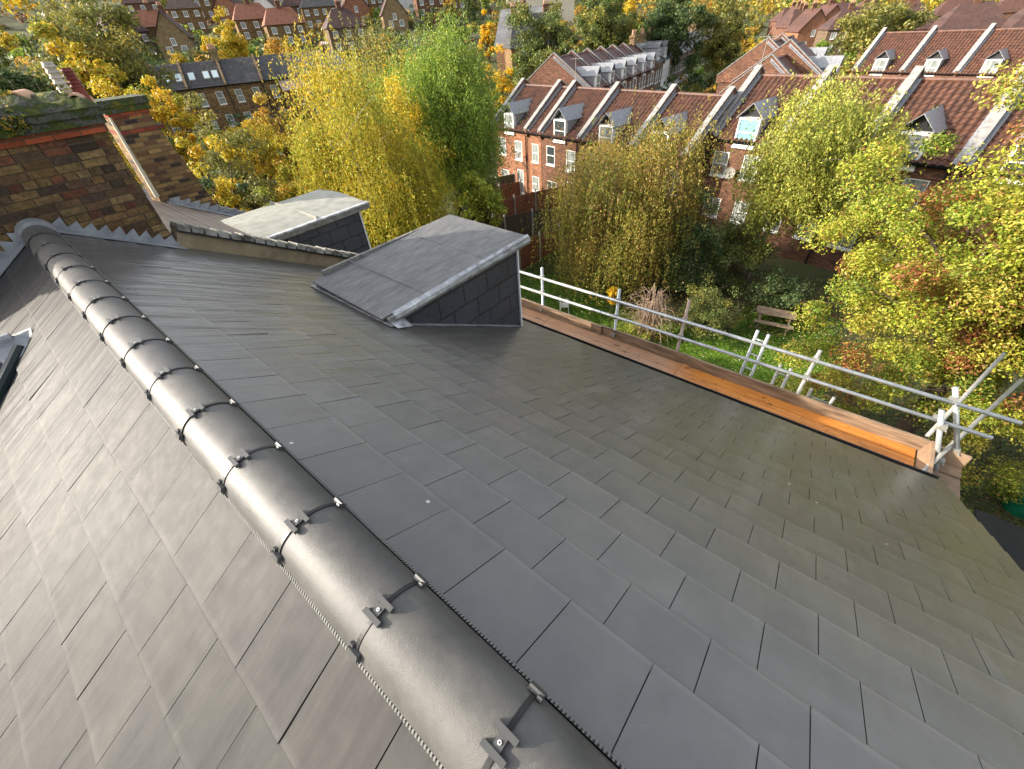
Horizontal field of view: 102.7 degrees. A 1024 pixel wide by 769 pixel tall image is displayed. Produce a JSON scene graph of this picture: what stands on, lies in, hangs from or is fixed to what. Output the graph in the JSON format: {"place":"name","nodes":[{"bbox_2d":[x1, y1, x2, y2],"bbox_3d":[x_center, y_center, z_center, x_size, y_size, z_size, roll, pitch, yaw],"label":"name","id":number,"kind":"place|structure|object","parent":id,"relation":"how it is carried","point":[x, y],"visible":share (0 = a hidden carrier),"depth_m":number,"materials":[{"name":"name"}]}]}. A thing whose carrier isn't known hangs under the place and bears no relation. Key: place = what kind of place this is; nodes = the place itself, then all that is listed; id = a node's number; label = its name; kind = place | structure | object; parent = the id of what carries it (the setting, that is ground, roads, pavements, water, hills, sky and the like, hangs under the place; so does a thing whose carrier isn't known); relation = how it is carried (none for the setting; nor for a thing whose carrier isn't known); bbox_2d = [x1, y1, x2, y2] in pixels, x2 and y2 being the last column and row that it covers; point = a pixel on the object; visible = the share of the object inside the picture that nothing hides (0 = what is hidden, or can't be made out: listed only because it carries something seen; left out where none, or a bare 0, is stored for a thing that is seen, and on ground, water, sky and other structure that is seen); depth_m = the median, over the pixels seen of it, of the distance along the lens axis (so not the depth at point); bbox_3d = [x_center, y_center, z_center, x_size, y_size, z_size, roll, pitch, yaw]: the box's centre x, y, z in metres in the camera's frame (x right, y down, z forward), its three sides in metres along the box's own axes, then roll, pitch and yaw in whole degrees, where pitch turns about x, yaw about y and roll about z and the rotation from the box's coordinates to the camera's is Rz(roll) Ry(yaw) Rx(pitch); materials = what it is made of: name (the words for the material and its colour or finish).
{"place":"outdoors","nodes":[
{"label":"outdoors","id":0,"kind":"place"},
{"bbox_2d":[0,0,1023,527],"bbox_3d":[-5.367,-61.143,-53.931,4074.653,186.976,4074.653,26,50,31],"label":"terrain","id":1,"kind":"structure","parent":0,"point":[792,266],"depth_m":22.10,"materials":[{"name":"green plant"}]},
{"bbox_2d":[0,57,64,97],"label":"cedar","id":2,"kind":"object","parent":1,"relation":"on","point":[17,80],"visible":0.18,"depth_m":31.50,"materials":[{"name":"green plant"}]},
{"bbox_2d":[26,20,131,124],"bbox_3d":[-34.269,-22.044,35.541,6.379,14.524,5.801,26,50,31],"label":"gold patch tree","id":3,"kind":"object","parent":1,"relation":"on","point":[83,69],"visible":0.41,"depth_m":32.13,"materials":[{"name":"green plant"}]},
{"bbox_2d":[20,0,183,144],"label":"hill tree","id":4,"kind":"object","parent":1,"relation":"on","point":[91,39],"visible":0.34,"depth_m":36.64,"materials":[{"name":"green plant"}]},
{"bbox_2d":[97,3,160,56],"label":"suburban house","id":5,"kind":"structure","parent":1,"relation":"on","point":[143,31],"depth_m":90.88,"materials":[{"name":"brick"}]},
{"bbox_2d":[121,0,159,20],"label":"suburban house","id":6,"kind":"structure","parent":1,"relation":"on","point":[136,4],"depth_m":118.29,"materials":[{"name":"brown brick"}]},
{"bbox_2d":[134,0,180,52],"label":"suburban house","id":7,"kind":"structure","parent":1,"relation":"on","point":[148,17],"depth_m":94.40,"materials":[{"name":"red tile"}]},
{"bbox_2d":[87,75,242,187],"bbox_3d":[-22.793,-14.826,28.284,6.294,11.790,7.033,26,50,31],"label":"yellow tree","id":8,"kind":"object","parent":1,"relation":"on","point":[159,113],"visible":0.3,"depth_m":26.51,"materials":[{"name":"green plant"}]},
{"bbox_2d":[129,52,204,139],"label":"terraced house","id":9,"kind":"structure","parent":1,"relation":"on","point":[179,86],"depth_m":55.86,"materials":[{"name":"brown brick"}]},
{"bbox_2d":[153,2,196,60],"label":"suburban house","id":10,"kind":"structure","parent":1,"relation":"on","point":[170,36],"depth_m":90.35,"materials":[{"name":"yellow brick"}]},
{"bbox_2d":[165,0,209,33],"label":"suburban house","id":11,"kind":"structure","parent":1,"relation":"on","point":[188,12],"depth_m":110.78,"materials":[{"name":"brown brick"}]},
{"bbox_2d":[142,187,245,212],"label":"end house of row","id":12,"kind":"structure","parent":1,"relation":"on","point":[147,194],"depth_m":10.22,"materials":[{"name":"stone"}]},
{"bbox_2d":[94,94,244,215],"bbox_3d":[-7.073,-4.268,9.367,1.020,3.910,1.817,26,50,31],"label":"party chimney","id":13,"kind":"object","parent":12,"relation":"on","point":[162,170],"visible":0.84,"depth_m":8.32,"materials":[{"name":"brown brick"}]},
{"bbox_2d":[176,60,242,135],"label":"terraced house","id":14,"kind":"structure","parent":1,"relation":"on","point":[204,79],"depth_m":57.18,"materials":[{"name":"brown brick"}]},
{"bbox_2d":[174,134,259,211],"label":"golden sapling","id":15,"kind":"object","parent":1,"relation":"on","point":[223,199],"visible":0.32,"depth_m":18.36,"materials":[{"name":"yellow plant"}]},
{"bbox_2d":[200,5,249,58],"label":"yellow tree","id":16,"kind":"object","parent":1,"relation":"on","point":[231,45],"visible":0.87,"depth_m":73.61,"materials":[{"name":"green plant"}]},
{"bbox_2d":[211,0,242,29],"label":"suburban house","id":17,"kind":"structure","parent":1,"relation":"on","point":[228,6],"depth_m":114.34,"materials":[{"name":"orange brick"}]},
{"bbox_2d":[183,91,287,209],"bbox_3d":[-15.979,-10.802,24.078,6.717,10.462,6.866,6,42,12],"label":"olive tree","id":18,"kind":"object","parent":1,"relation":"on","point":[243,136],"visible":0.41,"depth_m":22.88,"materials":[{"name":"green plant"}]},
{"bbox_2d":[206,43,278,128],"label":"terraced house","id":19,"kind":"structure","parent":1,"relation":"on","point":[242,81],"depth_m":58.47,"materials":[{"name":"brown brick"}]},
{"bbox_2d":[232,0,267,43],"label":"suburban house","id":20,"kind":"structure","parent":1,"relation":"on","point":[247,18],"depth_m":102.67,"materials":[{"name":"brown brick"}]},
{"bbox_2d":[197,103,303,207],"bbox_3d":[-18.002,-14.765,29.498,7.026,9.465,6.166,-21,44,-17],"label":"yellow tree","id":21,"kind":"object","parent":1,"relation":"on","point":[252,124],"visible":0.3,"depth_m":27.67,"materials":[{"name":"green plant"}]},
{"bbox_2d":[148,189,370,266],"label":"neighbour house","id":22,"kind":"structure","parent":1,"relation":"on","point":[321,227],"depth_m":7.80,"materials":[{"name":"stone"}]},
{"bbox_2d":[0,61,170,250],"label":"party wall chimney","id":23,"kind":"object","parent":22,"relation":"on","point":[62,159],"visible":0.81,"depth_m":4.23,"materials":[{"name":"brick"}]},
{"bbox_2d":[262,35,296,54],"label":"orange tree","id":24,"kind":"object","parent":1,"relation":"on","point":[275,42],"visible":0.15,"depth_m":66.59,"materials":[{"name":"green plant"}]},
{"bbox_2d":[252,91,310,183],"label":"tree","id":25,"kind":"object","parent":1,"relation":"on","point":[263,111],"visible":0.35,"depth_m":28.86,"materials":[{"name":"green plant"}]},
{"bbox_2d":[251,53,316,127],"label":"terraced house","id":26,"kind":"structure","parent":1,"relation":"on","point":[264,72],"depth_m":59.66,"materials":[{"name":"brown brick"}]},
{"bbox_2d":[261,0,310,47],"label":"suburban house","id":27,"kind":"structure","parent":1,"relation":"on","point":[278,20],"depth_m":98.61,"materials":[{"name":"brown brick"}]},
{"bbox_2d":[270,144,329,202],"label":"olive tree","id":28,"kind":"object","parent":1,"relation":"on","point":[293,190],"visible":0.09,"depth_m":23.62,"materials":[{"name":"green plant"}]},
{"bbox_2d":[285,50,337,118],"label":"terraced house","id":29,"kind":"structure","parent":1,"relation":"on","point":[297,67],"depth_m":61.46,"materials":[{"name":"brown brick"}]},
{"bbox_2d":[299,0,335,31],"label":"suburban house","id":30,"kind":"structure","parent":1,"relation":"on","point":[313,12],"depth_m":112.94,"materials":[{"name":"brick"}]},
{"bbox_2d":[322,0,370,56],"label":"suburban house","id":31,"kind":"structure","parent":1,"relation":"on","point":[336,23],"depth_m":91.33,"materials":[{"name":"brown brick"}]},
{"bbox_2d":[341,0,369,21],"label":"suburban house","id":32,"kind":"structure","parent":1,"relation":"on","point":[359,9],"depth_m":116.51,"materials":[{"name":"brown brick"}]},
{"bbox_2d":[255,10,472,247],"bbox_3d":[-6.731,-9.098,19.425,9.583,12.834,9.559,-12,42,-8],"label":"weeping birch","id":33,"kind":"object","parent":1,"relation":"on","point":[376,165],"visible":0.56,"depth_m":17.72,"materials":[{"name":"yellow plant"}]},
{"bbox_2d":[325,11,411,122],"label":"olive tree","id":34,"kind":"object","parent":1,"relation":"on","point":[377,51],"visible":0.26,"depth_m":33.01,"materials":[{"name":"green plant"}]},
{"bbox_2d":[379,0,408,32],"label":"suburban house","id":35,"kind":"structure","parent":1,"relation":"on","point":[394,13],"depth_m":110.17,"materials":[{"name":"brown brick"}]},
{"bbox_2d":[375,56,456,222],"bbox_3d":[-5.962,-12.564,24.441,5.579,11.262,4.202,-29,47,-25],"label":"autumn tree","id":36,"kind":"object","parent":1,"relation":"on","point":[387,84],"visible":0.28,"depth_m":22.21,"materials":[{"name":"yellow plant"}]},
{"bbox_2d":[0,0,855,176],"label":"hillside undergrowth","id":37,"kind":"object","parent":1,"relation":"on","point":[698,87],"visible":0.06,"depth_m":88.53,"materials":[{"name":"green plant"}]},
{"bbox_2d":[413,0,446,18],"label":"suburban house","id":38,"kind":"structure","parent":1,"relation":"on","point":[423,6],"depth_m":122.79,"materials":[{"name":"brown brick"}]},
{"bbox_2d":[362,3,527,218],"bbox_3d":[-3.982,-15.798,26.219,12.502,13.481,9.931,26,50,31],"label":"ash tree","id":39,"kind":"object","parent":1,"relation":"on","point":[458,109],"visible":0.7,"depth_m":23.64,"materials":[{"name":"green plant"}]},
{"bbox_2d":[457,170,507,227],"bbox_3d":[-1.672,-11.357,26.597,3.704,6.036,3.239,26,50,31],"label":"catalpa","id":40,"kind":"object","parent":1,"relation":"on","point":[485,203],"visible":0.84,"depth_m":25.87,"materials":[{"name":"green plant"}]},
{"bbox_2d":[477,9,494,61],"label":"orange tree","id":41,"kind":"object","parent":1,"relation":"on","point":[485,32],"visible":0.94,"depth_m":85.98,"materials":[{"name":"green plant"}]},
{"bbox_2d":[460,178,521,211],"bbox_3d":[-1.887,-15.630,34.238,5.872,1.950,0.148,-19,43,-15],"label":"garden fence","id":42,"kind":"object","parent":1,"relation":"on","point":[515,188],"visible":0.23,"depth_m":34.57,"materials":[{"name":"wood"}]},
{"bbox_2d":[0,0,999,22],"bbox_3d":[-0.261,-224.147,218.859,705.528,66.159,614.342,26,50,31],"label":"woods","id":43,"kind":"object","parent":1,"relation":"on","point":[763,7],"visible":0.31,"depth_m":162.16,"materials":[{"name":"green plant"}]},
{"bbox_2d":[485,43,514,109],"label":"gold bush","id":44,"kind":"object","parent":1,"relation":"on","point":[510,84],"visible":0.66,"depth_m":56.71,"materials":[{"name":"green plant"}]},
{"bbox_2d":[0,214,1023,768],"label":"slate roof house","id":45,"kind":"structure","parent":1,"relation":"on","point":[426,496],"depth_m":1.79,"materials":[{"name":"grey stone"}]},
{"bbox_2d":[474,206,569,236],"bbox_3d":[0.805,-11.288,29.053,7.032,1.950,0.318,-15,42,-11],"label":"garden fence","id":46,"kind":"object","parent":1,"relation":"on","point":[530,221],"visible":0.37,"depth_m":29.01,"materials":[{"name":"wood"}]},
{"bbox_2d":[494,0,549,71],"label":"suburban house","id":47,"kind":"structure","parent":1,"relation":"on","point":[501,33],"depth_m":79.95,"materials":[{"name":"grey brick"}]},
{"bbox_2d":[492,78,553,194],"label":"terraced house","id":48,"kind":"structure","parent":1,"relation":"on","point":[529,99],"depth_m":34.95,"materials":[{"name":"red brick"}]},
{"bbox_2d":[492,185,564,217],"bbox_3d":[1.295,-14.226,32.330,6.605,1.950,0.440,-22,44,-19],"label":"garden fence","id":49,"kind":"object","parent":1,"relation":"on","point":[513,204],"visible":0.59,"depth_m":32.34,"materials":[{"name":"wood"}]},
{"bbox_2d":[502,0,556,80],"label":"suburban house","id":50,"kind":"structure","parent":1,"relation":"on","point":[509,50],"depth_m":74.95,"materials":[{"name":"brick"}]},
{"bbox_2d":[503,0,576,82],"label":"evergreen oak","id":51,"kind":"object","parent":1,"relation":"on","point":[539,49],"visible":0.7,"depth_m":57.83,"materials":[{"name":"green plant"}]},
{"bbox_2d":[507,0,574,22],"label":"hill mansion","id":52,"kind":"structure","parent":1,"relation":"on","point":[567,6],"depth_m":134.21,"materials":[{"name":"brown tile"}]},
{"bbox_2d":[523,79,567,191],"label":"terraced house","id":53,"kind":"structure","parent":1,"relation":"on","point":[546,106],"depth_m":33.02,"materials":[{"name":"red brick"}]},
{"bbox_2d":[527,52,606,87],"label":"terraced house","id":54,"kind":"structure","parent":1,"relation":"on","point":[553,68],"depth_m":41.60,"materials":[{"name":"brown brick"}]},
{"bbox_2d":[537,58,610,208],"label":"terraced house","id":55,"kind":"structure","parent":1,"relation":"on","point":[574,108],"depth_m":31.40,"materials":[{"name":"brown brick"}]},
{"bbox_2d":[567,0,639,52],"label":"evergreen oak","id":56,"kind":"object","parent":1,"relation":"on","point":[608,24],"visible":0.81,"depth_m":61.82,"materials":[{"name":"green plant"}]},
{"bbox_2d":[583,47,630,88],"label":"terraced house","id":57,"kind":"structure","parent":1,"relation":"on","point":[621,75],"depth_m":48.26,"materials":[{"name":"black plastic"}]},
{"bbox_2d":[596,45,640,88],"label":"terraced house","id":58,"kind":"structure","parent":1,"relation":"on","point":[632,72],"depth_m":51.58,"materials":[{"name":"black plastic"}]},
{"bbox_2d":[576,81,665,189],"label":"terraced house","id":59,"kind":"structure","parent":1,"relation":"on","point":[619,103],"depth_m":28.10,"materials":[{"name":"brown tile"}]},
{"bbox_2d":[610,44,649,89],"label":"terraced house","id":60,"kind":"structure","parent":1,"relation":"on","point":[642,68],"depth_m":54.86,"materials":[{"name":"black plastic"}]},
{"bbox_2d":[620,42,657,89],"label":"terraced house","id":61,"kind":"structure","parent":1,"relation":"on","point":[651,58],"depth_m":58.15,"materials":[{"name":"black plastic"}]},
{"bbox_2d":[520,86,764,319],"bbox_3d":[5.533,-8.744,20.133,9.868,9.729,9.666,26,50,31],"label":"weeping shrub","id":62,"kind":"object","parent":1,"relation":"on","point":[617,211],"visible":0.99,"depth_m":18.84,"materials":[{"name":"green plant"}]},
{"bbox_2d":[629,29,664,90],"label":"victorian house","id":63,"kind":"structure","parent":1,"relation":"on","point":[646,47],"depth_m":60.38,"materials":[{"name":"brick"}]},
{"bbox_2d":[638,28,670,89],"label":"victorian house","id":64,"kind":"structure","parent":1,"relation":"on","point":[663,51],"depth_m":63.73,"materials":[{"name":"white paint"}]},
{"bbox_2d":[636,0,716,75],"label":"dark conifer","id":65,"kind":"object","parent":1,"relation":"on","point":[670,21],"visible":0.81,"depth_m":63.73,"materials":[{"name":"green plant"}]},
{"bbox_2d":[628,84,737,217],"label":"terraced house","id":66,"kind":"structure","parent":1,"relation":"on","point":[672,99],"depth_m":25.34,"materials":[{"name":"red tile"}]},
{"bbox_2d":[621,185,747,294],"bbox_3d":[8.540,-7.498,21.393,4.707,5.782,7.752,-19,43,-15],"label":"ivy thicket","id":67,"kind":"object","parent":1,"relation":"on","point":[687,266],"visible":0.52,"depth_m":20.06,"materials":[{"name":"green plant"}]},
{"bbox_2d":[665,163,727,260],"bbox_3d":[9.467,-8.457,21.855,4.415,6.480,3.388,-13,42,-9],"label":"rust shrub","id":68,"kind":"object","parent":1,"relation":"on","point":[709,181],"visible":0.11,"depth_m":20.77,"materials":[{"name":"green plant"}]},
{"bbox_2d":[685,0,750,83],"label":"golden green tree","id":69,"kind":"object","parent":1,"relation":"on","point":[723,40],"visible":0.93,"depth_m":66.09,"materials":[{"name":"green plant"}]},
{"bbox_2d":[700,218,782,301],"bbox_3d":[12.148,-6.394,22.247,5.099,6.080,3.747,-30,47,-25],"label":"green thicket","id":70,"kind":"object","parent":1,"relation":"on","point":[738,249],"visible":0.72,"depth_m":21.09,"materials":[{"name":"green plant"}]},
{"bbox_2d":[739,330,770,377],"bbox_3d":[4.164,1.938,8.903,0.187,8.257,1.520,20,47,25],"label":"ladder","id":71,"kind":"object","parent":1,"relation":"on","point":[759,355],"visible":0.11,"depth_m":6.04,"materials":[{"name":"silver metal"}]},
{"bbox_2d":[698,34,821,237],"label":"terraced house","id":72,"kind":"structure","parent":1,"relation":"on","point":[759,83],"depth_m":24.32,"materials":[{"name":"brown brick"}]},
{"bbox_2d":[520,267,1023,499],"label":"scaffold","id":73,"kind":"object","parent":1,"relation":"on","point":[948,462],"visible":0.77,"depth_m":5.73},
{"bbox_2d":[522,223,1023,525],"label":"ground cover","id":74,"kind":"object","parent":1,"relation":"on","point":[984,464],"visible":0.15,"depth_m":19.15,"materials":[{"name":"green plant"}]},
{"bbox_2d":[773,2,808,39],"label":"suburban house","id":75,"kind":"structure","parent":1,"relation":"on","point":[784,24],"depth_m":108.42,"materials":[{"name":"red tile"}]},
{"bbox_2d":[784,0,827,47],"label":"suburban house","id":76,"kind":"structure","parent":1,"relation":"on","point":[805,24],"depth_m":101.36,"materials":[{"name":"brown brick"}]},
{"bbox_2d":[749,65,907,264],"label":"terraced house","id":77,"kind":"structure","parent":1,"relation":"on","point":[801,254],"depth_m":22.12,"materials":[{"name":"brown brick"}]},
{"bbox_2d":[719,53,938,281],"bbox_3d":[13.614,-9.187,19.392,7.425,10.289,7.066,4,42,10],"label":"silver birch","id":78,"kind":"object","parent":1,"relation":"on","point":[796,176],"visible":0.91,"depth_m":17.40,"materials":[{"name":"green plant"}]},
{"bbox_2d":[812,0,861,55],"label":"suburban house","id":79,"kind":"structure","parent":1,"relation":"on","point":[826,31],"depth_m":93.40,"materials":[{"name":"brown brick"}]},
{"bbox_2d":[830,0,935,60],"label":"lime tree","id":80,"kind":"object","parent":1,"relation":"on","point":[865,29],"visible":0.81,"depth_m":63.14,"materials":[{"name":"green plant"}]},
{"bbox_2d":[851,27,929,75],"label":"terraced house","id":81,"kind":"structure","parent":1,"relation":"on","point":[885,47],"depth_m":45.46,"materials":[{"name":"brown tile"}]},
{"bbox_2d":[766,58,1023,504],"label":"maple tree","id":82,"kind":"object","parent":1,"relation":"on","point":[964,291],"visible":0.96,"depth_m":10.19,"materials":[{"name":"green plant"}]},
{"bbox_2d":[811,66,1016,285],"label":"terraced house","id":83,"kind":"structure","parent":1,"relation":"on","point":[960,113],"depth_m":18.84,"materials":[{"name":"red tile"}]},
{"bbox_2d":[898,25,987,76],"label":"terraced house","id":84,"kind":"structure","parent":1,"relation":"on","point":[939,53],"depth_m":42.48,"materials":[{"name":"brown tile"}]},
{"bbox_2d":[931,0,973,18],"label":"suburban house","id":85,"kind":"structure","parent":1,"relation":"on","point":[943,8],"depth_m":100.24,"materials":[{"name":"brown tile"}]},
{"bbox_2d":[913,437,1000,514],"bbox_3d":[11.316,2.979,11.918,4.581,3.487,3.959,-31,48,-26],"label":"shrub","id":86,"kind":"object","parent":1,"relation":"on","point":[972,491],"visible":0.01,"depth_m":11.74,"materials":[{"name":"green plant"}]},
{"bbox_2d":[895,76,1023,288],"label":"terraced house","id":87,"kind":"structure","parent":1,"relation":"on","point":[990,129],"depth_m":17.48,"materials":[{"name":"red tile"}]},
{"bbox_2d":[929,0,1006,29],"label":"suburban house","id":88,"kind":"structure","parent":1,"relation":"on","point":[978,14],"depth_m":67.68,"materials":[{"name":"brown tile"}]},
{"bbox_2d":[952,23,1023,77],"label":"terraced house","id":89,"kind":"structure","parent":1,"relation":"on","point":[991,47],"depth_m":40.08,"materials":[{"name":"white paint"}]},
{"bbox_2d":[974,509,1023,570],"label":"felt roof shed","id":90,"kind":"structure","parent":1,"relation":"on","point":[1008,537],"depth_m":9.55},
{"bbox_2d":[997,0,1023,18],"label":"suburban house","id":91,"kind":"structure","parent":1,"relation":"on","point":[1008,8],"depth_m":93.03,"materials":[{"name":"brown tile"}]},
{"bbox_2d":[1001,481,1023,518],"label":"water butt","id":92,"kind":"object","parent":1,"relation":"on","point":[1015,509],"visible":0.46,"depth_m":11.88,"materials":[{"name":"green plastic"}]},
{"bbox_2d":[568,49,618,87],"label":"terraced house","id":93,"kind":"structure","parent":0,"point":[608,78],"depth_m":45.03,"materials":[{"name":"black plastic"}]},
{"bbox_2d":[520,248,846,401],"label":"lawn","id":94,"kind":"structure","parent":0,"point":[725,363],"depth_m":19.25,"materials":[{"name":"green plant"}]},
{"bbox_2d":[518,224,559,270],"bbox_3d":[0.832,-8.066,25.404,0.229,1.950,6.538,31,52,33],"label":"garden fence","id":95,"kind":"object","parent":94,"relation":"on","point":[526,259],"visible":0.5,"depth_m":25.93,"materials":[{"name":"wood"}]},
{"bbox_2d":[606,279,701,343],"bbox_3d":[6.292,-3.251,18.510,4.292,3.177,4.613,-4,41,1],"label":"bare shrub","id":96,"kind":"object","parent":94,"relation":"on","point":[649,319],"visible":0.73,"depth_m":18.51,"materials":[{"name":"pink plant"}]},
{"bbox_2d":[669,271,745,343],"bbox_3d":[9.030,-3.085,18.496,3.386,2.945,3.239,26,50,31],"label":"hedge ball","id":97,"kind":"object","parent":94,"relation":"on","point":[704,315],"visible":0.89,"depth_m":18.37,"materials":[{"name":"green plant"}]},
{"bbox_2d":[728,264,816,311],"bbox_3d":[12.375,-4.447,19.935,3.647,2.643,3.687,26,50,31],"label":"dark laurel","id":98,"kind":"object","parent":94,"relation":"on","point":[772,292],"visible":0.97,"depth_m":19.67,"materials":[{"name":"green plant"}]},
{"bbox_2d":[753,305,796,334],"bbox_3d":[12.502,-3.136,19.568,1.640,0.740,1.490,18,46,24],"label":"bench","id":99,"kind":"object","parent":94,"relation":"on","point":[761,310],"visible":0.92,"depth_m":19.25,"materials":[{"name":"brown wood"}]},
{"bbox_2d":[718,53,802,93],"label":"terraced house","id":100,"kind":"structure","parent":0,"point":[773,63],"depth_m":33.82,"materials":[{"name":"orange brick"}]},
{"bbox_2d":[716,37,816,93],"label":"terraced house","id":101,"kind":"structure","parent":0,"point":[738,67],"depth_m":40.76,"materials":[{"name":"brown brick"}]},
{"bbox_2d":[731,39,844,83],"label":"terraced house","id":102,"kind":"structure","parent":0,"point":[804,56],"depth_m":35.30,"materials":[{"name":"red brick"}]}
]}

